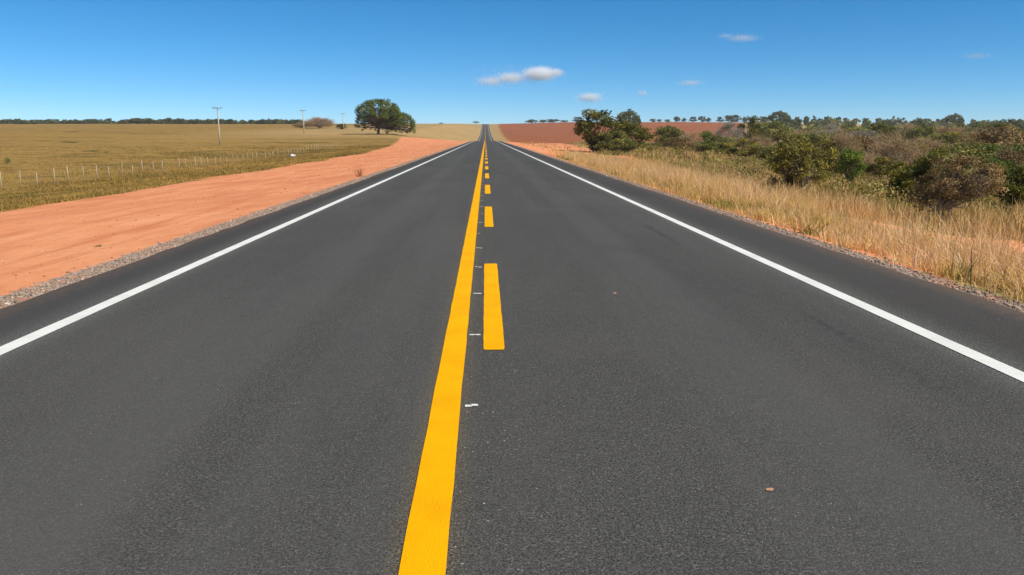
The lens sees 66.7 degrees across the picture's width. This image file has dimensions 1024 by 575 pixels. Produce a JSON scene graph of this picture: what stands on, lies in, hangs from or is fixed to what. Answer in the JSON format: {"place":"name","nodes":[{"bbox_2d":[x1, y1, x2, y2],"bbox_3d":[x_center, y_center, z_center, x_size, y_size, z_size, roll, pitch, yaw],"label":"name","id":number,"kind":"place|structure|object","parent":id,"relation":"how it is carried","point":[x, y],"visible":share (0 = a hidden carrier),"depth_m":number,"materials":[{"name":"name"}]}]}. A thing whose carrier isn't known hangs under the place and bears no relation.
{"place":"outdoors","nodes":[
{"label":"outdoors","id":0,"kind":"place"},
{"bbox_2d":[0,124,1023,574],"bbox_3d":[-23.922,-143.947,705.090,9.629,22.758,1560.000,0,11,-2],"label":"road","id":1,"kind":"structure","parent":0,"point":[484,354],"depth_m":4.73,"materials":[{"name":"grey asphalt"}]},
{"bbox_2d":[0,122,1023,311],"bbox_3d":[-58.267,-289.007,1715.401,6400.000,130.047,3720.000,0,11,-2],"label":"ground","id":2,"kind":"structure","parent":0,"point":[76,243],"depth_m":40.10,"materials":[{"name":"orange soil"}]},
{"bbox_2d":[128,118,140,123],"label":"tree","id":3,"kind":"object","parent":2,"relation":"on","point":[134,120],"visible":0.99,"depth_m":865.32,"materials":[{"name":"green plant"}]},
{"bbox_2d":[141,118,156,123],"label":"tree","id":4,"kind":"object","parent":2,"relation":"on","point":[149,120],"visible":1,"depth_m":866.14,"materials":[{"name":"green plant"}]},
{"bbox_2d":[0,118,304,123],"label":"distant tree line","id":5,"kind":"object","parent":2,"relation":"on","point":[159,121],"visible":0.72,"depth_m":910.25,"materials":[{"name":"green plant"}]},
{"bbox_2d":[0,143,336,189],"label":"wire fence","id":6,"kind":"object","parent":2,"relation":"on","point":[68,177],"visible":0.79,"depth_m":82.66,"materials":[{"name":"grey wood"}]},
{"bbox_2d":[175,118,185,123],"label":"tree","id":7,"kind":"object","parent":2,"relation":"on","point":[179,120],"visible":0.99,"depth_m":866.68,"materials":[{"name":"green plant"}]},
{"bbox_2d":[189,119,203,123],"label":"tree","id":8,"kind":"object","parent":2,"relation":"on","point":[195,121],"visible":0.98,"depth_m":867.10,"materials":[{"name":"green plant"}]},
{"bbox_2d":[0,144,393,211],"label":"pasture grass","id":9,"kind":"structure","parent":2,"relation":"on","point":[176,172],"depth_m":74.26,"materials":[{"name":"green plant"}]},
{"bbox_2d":[212,106,221,143],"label":"utility pole","id":10,"kind":"object","parent":2,"relation":"on","point":[218,124],"visible":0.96,"depth_m":211.79,"materials":[{"name":"wood"}]},
{"bbox_2d":[0,144,457,288],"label":"dirt clods","id":11,"kind":"object","parent":2,"relation":"on","point":[222,200],"visible":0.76,"depth_m":23.72,"materials":[{"name":"orange soil"}]},
{"bbox_2d":[252,120,264,123],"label":"tree","id":12,"kind":"object","parent":2,"relation":"on","point":[257,121],"visible":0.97,"depth_m":870.33,"materials":[{"name":"green plant"}]},
{"bbox_2d":[291,122,311,127],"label":"bare far tree","id":13,"kind":"object","parent":2,"relation":"on","point":[300,124],"visible":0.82,"depth_m":454.30,"materials":[{"name":"brown plant"}]},
{"bbox_2d":[302,117,335,128],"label":"bare far tree","id":14,"kind":"object","parent":2,"relation":"on","point":[318,122],"visible":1,"depth_m":425.19,"materials":[{"name":"brown plant"}]},
{"bbox_2d":[336,123,346,128],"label":"green tree","id":15,"kind":"object","parent":2,"relation":"on","point":[340,126],"visible":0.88,"depth_m":404.03,"materials":[{"name":"green plant"}]},
{"bbox_2d":[351,164,364,176],"bbox_3d":[-6.163,-4.718,31.357,0.868,0.566,0.969,5,12,24],"label":"dry sprig","id":16,"kind":"object","parent":2,"relation":"on","point":[359,173],"visible":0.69,"depth_m":31.48,"materials":[{"name":"brown plant"}]},
{"bbox_2d":[353,98,416,134],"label":"spreading tree","id":17,"kind":"object","parent":2,"relation":"on","point":[389,116],"visible":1,"depth_m":290.15,"materials":[{"name":"green plant"}]},
{"bbox_2d":[0,145,1023,310],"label":"gravel","id":18,"kind":"structure","parent":2,"relation":"on","point":[174,243],"depth_m":11.03,"materials":[{"name":"grey gravel"}]},
{"bbox_2d":[524,119,537,122],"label":"tree","id":19,"kind":"object","parent":2,"relation":"on","point":[531,120],"visible":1,"depth_m":1148.47,"materials":[{"name":"green plant"}]},
{"bbox_2d":[571,117,583,121],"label":"tree","id":20,"kind":"object","parent":2,"relation":"on","point":[579,118],"visible":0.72,"depth_m":1151.62,"materials":[{"name":"green plant"}]},
{"bbox_2d":[572,108,629,151],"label":"green tree","id":21,"kind":"object","parent":2,"relation":"on","point":[586,127],"visible":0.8,"depth_m":134.12,"materials":[{"name":"green plant"}]},
{"bbox_2d":[592,128,636,151],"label":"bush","id":22,"kind":"object","parent":2,"relation":"on","point":[621,141],"visible":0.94,"depth_m":131.23,"materials":[{"name":"green plant"}]},
{"bbox_2d":[617,109,641,124],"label":"tree","id":23,"kind":"object","parent":2,"relation":"on","point":[621,116],"visible":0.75,"depth_m":419.87,"materials":[{"name":"green plant"}]},
{"bbox_2d":[606,122,655,150],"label":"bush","id":24,"kind":"object","parent":2,"relation":"on","point":[640,132],"visible":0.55,"depth_m":139.43,"materials":[{"name":"green plant"}]},
{"bbox_2d":[653,125,685,145],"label":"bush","id":25,"kind":"object","parent":2,"relation":"on","point":[660,133],"visible":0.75,"depth_m":181.01,"materials":[{"name":"green plant"}]},
{"bbox_2d":[660,137,696,149],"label":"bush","id":26,"kind":"object","parent":2,"relation":"on","point":[680,141],"visible":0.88,"depth_m":147.26,"materials":[{"name":"brown plant"}]},
{"bbox_2d":[689,117,697,121],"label":"tree","id":27,"kind":"object","parent":2,"relation":"on","point":[693,119],"visible":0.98,"depth_m":1157.30,"materials":[{"name":"green plant"}]},
{"bbox_2d":[677,127,711,145],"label":"bare tree","id":28,"kind":"object","parent":2,"relation":"on","point":[692,136],"visible":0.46,"depth_m":169.28,"materials":[{"name":"brown plant"}]},
{"bbox_2d":[698,116,706,121],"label":"tree","id":29,"kind":"object","parent":2,"relation":"on","point":[701,118],"visible":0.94,"depth_m":1156.27,"materials":[{"name":"green plant"}]},
{"bbox_2d":[700,131,712,140],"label":"leafy green tree","id":30,"kind":"object","parent":2,"relation":"on","point":[705,134],"visible":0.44,"depth_m":157.77,"materials":[{"name":"green plant"}]},
{"bbox_2d":[694,134,737,149],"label":"olive tree","id":31,"kind":"object","parent":2,"relation":"on","point":[711,144],"visible":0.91,"depth_m":132.87,"materials":[{"name":"green plant"}]},
{"bbox_2d":[712,119,747,144],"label":"bare tree","id":32,"kind":"object","parent":2,"relation":"on","point":[729,127],"visible":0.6,"depth_m":169.51,"materials":[{"name":"brown plant"}]},
{"bbox_2d":[724,114,740,121],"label":"tree","id":33,"kind":"object","parent":2,"relation":"on","point":[728,117],"visible":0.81,"depth_m":1154.61,"materials":[{"name":"green plant"}]},
{"bbox_2d":[723,137,766,156],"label":"yellow green tree","id":34,"kind":"object","parent":2,"relation":"on","point":[753,148],"visible":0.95,"depth_m":107.15,"materials":[{"name":"green plant"}]},
{"bbox_2d":[737,115,761,144],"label":"green tree","id":35,"kind":"object","parent":2,"relation":"on","point":[752,126],"visible":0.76,"depth_m":189.09,"materials":[{"name":"green plant"}]},
{"bbox_2d":[747,133,773,149],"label":"bare tree","id":36,"kind":"object","parent":2,"relation":"on","point":[756,139],"visible":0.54,"depth_m":116.88,"materials":[{"name":"brown plant"}]},
{"bbox_2d":[753,141,786,167],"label":"olive tree","id":37,"kind":"object","parent":2,"relation":"on","point":[770,149],"visible":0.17,"depth_m":74.63,"materials":[{"name":"green plant"}]},
{"bbox_2d":[520,141,1023,250],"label":"scrub grass","id":38,"kind":"structure","parent":2,"relation":"on","point":[1018,226],"depth_m":30.44,"materials":[{"name":"beige plant"}]},
{"bbox_2d":[757,118,795,142],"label":"olive tree","id":39,"kind":"object","parent":2,"relation":"on","point":[767,131],"visible":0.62,"depth_m":257.57,"materials":[{"name":"green plant"}]},
{"bbox_2d":[767,111,791,120],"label":"tree","id":40,"kind":"object","parent":2,"relation":"on","point":[782,115],"visible":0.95,"depth_m":807.52,"materials":[{"name":"green plant"}]},
{"bbox_2d":[765,129,831,189],"bbox_3d":[15.473,-6.643,42.116,3.674,3.815,2.437,0,11,-2],"label":"yellow green tree","id":41,"kind":"object","parent":2,"relation":"on","point":[796,159],"visible":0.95,"depth_m":41.86,"materials":[{"name":"green plant"}]},
{"bbox_2d":[577,139,1022,212],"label":"olive undergrowth","id":42,"kind":"object","parent":2,"relation":"on","point":[738,160],"visible":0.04,"depth_m":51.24,"materials":[{"name":"green plant"}]},
{"bbox_2d":[777,128,830,139],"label":"bare tree","id":43,"kind":"object","parent":2,"relation":"on","point":[807,131],"visible":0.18,"depth_m":184.04,"materials":[{"name":"brown plant"}]},
{"bbox_2d":[782,132,831,146],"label":"olive tree","id":44,"kind":"object","parent":2,"relation":"on","point":[814,136],"visible":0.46,"depth_m":147.70,"materials":[{"name":"green plant"}]},
{"bbox_2d":[810,121,843,134],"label":"bare tree","id":45,"kind":"object","parent":2,"relation":"on","point":[829,128],"visible":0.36,"depth_m":258.39,"materials":[{"name":"brown plant"}]},
{"bbox_2d":[813,136,844,175],"bbox_3d":[24.226,-9.884,59.950,3.079,3.520,2.566,-7,13,-31],"label":"yellow green tree","id":46,"kind":"object","parent":2,"relation":"on","point":[832,154],"visible":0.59,"depth_m":59.46,"materials":[{"name":"green plant"}]},
{"bbox_2d":[825,123,865,179],"bbox_3d":[25.505,-10.427,60.038,3.108,4.701,3.462,-5,12,-25],"label":"bare tree","id":47,"kind":"object","parent":2,"relation":"on","point":[848,139],"visible":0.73,"depth_m":59.52,"materials":[{"name":"brown plant"}]},
{"bbox_2d":[834,147,866,180],"bbox_3d":[24.054,-8.573,55.224,2.134,2.801,2.201,-10,15,-42],"label":"leafy green tree","id":48,"kind":"object","parent":2,"relation":"on","point":[852,158],"visible":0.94,"depth_m":55.03,"materials":[{"name":"green plant"}]},
{"bbox_2d":[821,124,884,140],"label":"olive tree","id":49,"kind":"object","parent":2,"relation":"on","point":[860,128],"visible":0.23,"depth_m":206.85,"materials":[{"name":"green plant"}]},
{"bbox_2d":[840,129,890,146],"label":"bare tree","id":50,"kind":"object","parent":2,"relation":"on","point":[855,132],"visible":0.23,"depth_m":163.35,"materials":[{"name":"brown plant"}]},
{"bbox_2d":[847,151,886,175],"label":"bare tree","id":51,"kind":"object","parent":2,"relation":"on","point":[866,160],"visible":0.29,"depth_m":61.73,"materials":[{"name":"brown plant"}]},
{"bbox_2d":[842,135,892,155],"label":"dry leaved tree","id":52,"kind":"object","parent":2,"relation":"on","point":[867,140],"visible":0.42,"depth_m":103.63,"materials":[{"name":"brown plant"}]},
{"bbox_2d":[865,122,898,141],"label":"green tree","id":53,"kind":"object","parent":2,"relation":"on","point":[881,127],"visible":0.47,"depth_m":228.00,"materials":[{"name":"green plant"}]},
{"bbox_2d":[864,157,910,180],"bbox_3d":[27.230,-8.437,56.200,3.150,2.002,3.158,-6,13,-29],"label":"green tree","id":54,"kind":"object","parent":2,"relation":"on","point":[883,168],"visible":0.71,"depth_m":55.78,"materials":[{"name":"green plant"}]},
{"bbox_2d":[756,115,1023,140],"bbox_3d":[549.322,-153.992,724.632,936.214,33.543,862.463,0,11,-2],"label":"distant woods","id":55,"kind":"object","parent":2,"relation":"on","point":[805,121],"visible":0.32,"depth_m":773.51,"materials":[{"name":"green plant"}]},
{"bbox_2d":[862,124,928,169],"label":"bare tree","id":56,"kind":"object","parent":2,"relation":"on","point":[896,147],"visible":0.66,"depth_m":65.50,"materials":[{"name":"brown plant"}]},
{"bbox_2d":[882,141,932,162],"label":"green tree","id":57,"kind":"object","parent":2,"relation":"on","point":[911,151],"visible":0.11,"depth_m":83.44,"materials":[{"name":"green plant"}]},
{"bbox_2d":[897,122,919,132],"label":"bare far tree","id":58,"kind":"object","parent":2,"relation":"on","point":[904,126],"visible":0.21,"depth_m":418.28,"materials":[{"name":"brown plant"}]},
{"bbox_2d":[914,117,923,124],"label":"tree","id":59,"kind":"object","parent":2,"relation":"on","point":[920,119],"visible":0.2,"depth_m":755.40,"materials":[{"name":"green plant"}]},
{"bbox_2d":[883,146,958,202],"bbox_3d":[19.759,-5.205,37.135,3.812,3.091,2.495,0,11,-2],"label":"leafy green tree","id":60,"kind":"object","parent":2,"relation":"on","point":[904,177],"visible":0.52,"depth_m":37.07,"materials":[{"name":"green plant"}]},
{"bbox_2d":[900,125,944,141],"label":"olive tree","id":61,"kind":"object","parent":2,"relation":"on","point":[928,131],"visible":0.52,"depth_m":198.99,"materials":[{"name":"green plant"}]},
{"bbox_2d":[910,133,956,153],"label":"bare tree","id":62,"kind":"object","parent":2,"relation":"on","point":[930,144],"visible":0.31,"depth_m":111.59,"materials":[{"name":"brown plant"}]},
{"bbox_2d":[912,148,973,178],"bbox_3d":[26.596,-7.279,48.486,3.680,2.816,3.657,0,11,-3],"label":"olive tree","id":63,"kind":"object","parent":2,"relation":"on","point":[948,156],"visible":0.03,"depth_m":47.82,"materials":[{"name":"green plant"}]},
{"bbox_2d":[917,131,981,147],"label":"yellow green tree","id":64,"kind":"object","parent":2,"relation":"on","point":[948,138],"visible":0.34,"depth_m":129.52,"materials":[{"name":"green plant"}]},
{"bbox_2d":[931,123,971,137],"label":"bare tree","id":65,"kind":"object","parent":2,"relation":"on","point":[941,130],"visible":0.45,"depth_m":238.02,"materials":[{"name":"brown plant"}]},
{"bbox_2d":[944,113,964,124],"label":"umbrella tree","id":66,"kind":"object","parent":2,"relation":"on","point":[953,117],"visible":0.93,"depth_m":694.25,"materials":[{"name":"green plant"}]},
{"bbox_2d":[905,152,1009,219],"bbox_3d":[15.116,-3.201,26.402,3.492,2.709,1.960,0,11,-2],"label":"twisted tree","id":67,"kind":"object","parent":2,"relation":"on","point":[951,193],"visible":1,"depth_m":26.22,"materials":[{"name":"green plant"}]},
{"bbox_2d":[944,142,996,168],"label":"olive tree","id":68,"kind":"object","parent":2,"relation":"on","point":[965,149],"visible":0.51,"depth_m":73.59,"materials":[{"name":"green plant"}]},
{"bbox_2d":[956,127,1000,143],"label":"bare tree","id":69,"kind":"object","parent":2,"relation":"on","point":[971,137],"visible":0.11,"depth_m":190.44,"materials":[{"name":"brown plant"}]},
{"bbox_2d":[953,125,1023,160],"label":"dry leaved tree","id":70,"kind":"object","parent":2,"relation":"on","point":[992,136],"visible":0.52,"depth_m":88.77,"materials":[{"name":"brown plant"}]},
{"bbox_2d":[974,143,1002,162],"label":"leafy green tree","id":71,"kind":"object","parent":2,"relation":"on","point":[990,146],"visible":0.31,"depth_m":78.20,"materials":[{"name":"green plant"}]},
{"bbox_2d":[981,157,1017,179],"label":"leafy green tree","id":72,"kind":"object","parent":2,"relation":"on","point":[997,161],"visible":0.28,"depth_m":44.23,"materials":[{"name":"green plant"}]},
{"bbox_2d":[977,123,1021,138],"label":"green tree","id":73,"kind":"object","parent":2,"relation":"on","point":[998,124],"visible":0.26,"depth_m":248.03,"materials":[{"name":"green plant"}]},
{"bbox_2d":[987,146,1023,175],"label":"dry leaved tree","id":74,"kind":"object","parent":2,"relation":"on","point":[1011,155],"visible":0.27,"depth_m":46.00,"materials":[{"name":"brown plant"}]},
{"bbox_2d":[990,161,1023,208],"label":"dark bush","id":75,"kind":"object","parent":2,"relation":"on","point":[1014,179],"visible":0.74,"depth_m":34.40,"materials":[{"name":"green plant"}]},
{"bbox_2d":[992,142,1023,161],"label":"olive tree","id":76,"kind":"object","parent":2,"relation":"on","point":[1016,147],"visible":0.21,"depth_m":60.28,"materials":[{"name":"green plant"}]},
{"bbox_2d":[1000,118,1023,131],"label":"tree","id":77,"kind":"object","parent":2,"relation":"on","point":[1019,123],"visible":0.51,"depth_m":638.31,"materials":[{"name":"green plant"}]},
{"bbox_2d":[1004,131,1023,143],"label":"green tree","id":78,"kind":"object","parent":2,"relation":"on","point":[1020,137],"visible":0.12,"depth_m":119.91,"materials":[{"name":"green plant"}]},
{"bbox_2d":[0,0,1023,124],"label":"sky","id":79,"kind":"structure","parent":0,"point":[440,61],"materials":[{"name":"blue"}]},
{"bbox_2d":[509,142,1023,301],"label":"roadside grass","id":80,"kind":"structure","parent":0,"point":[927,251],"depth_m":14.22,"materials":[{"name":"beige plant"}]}
]}

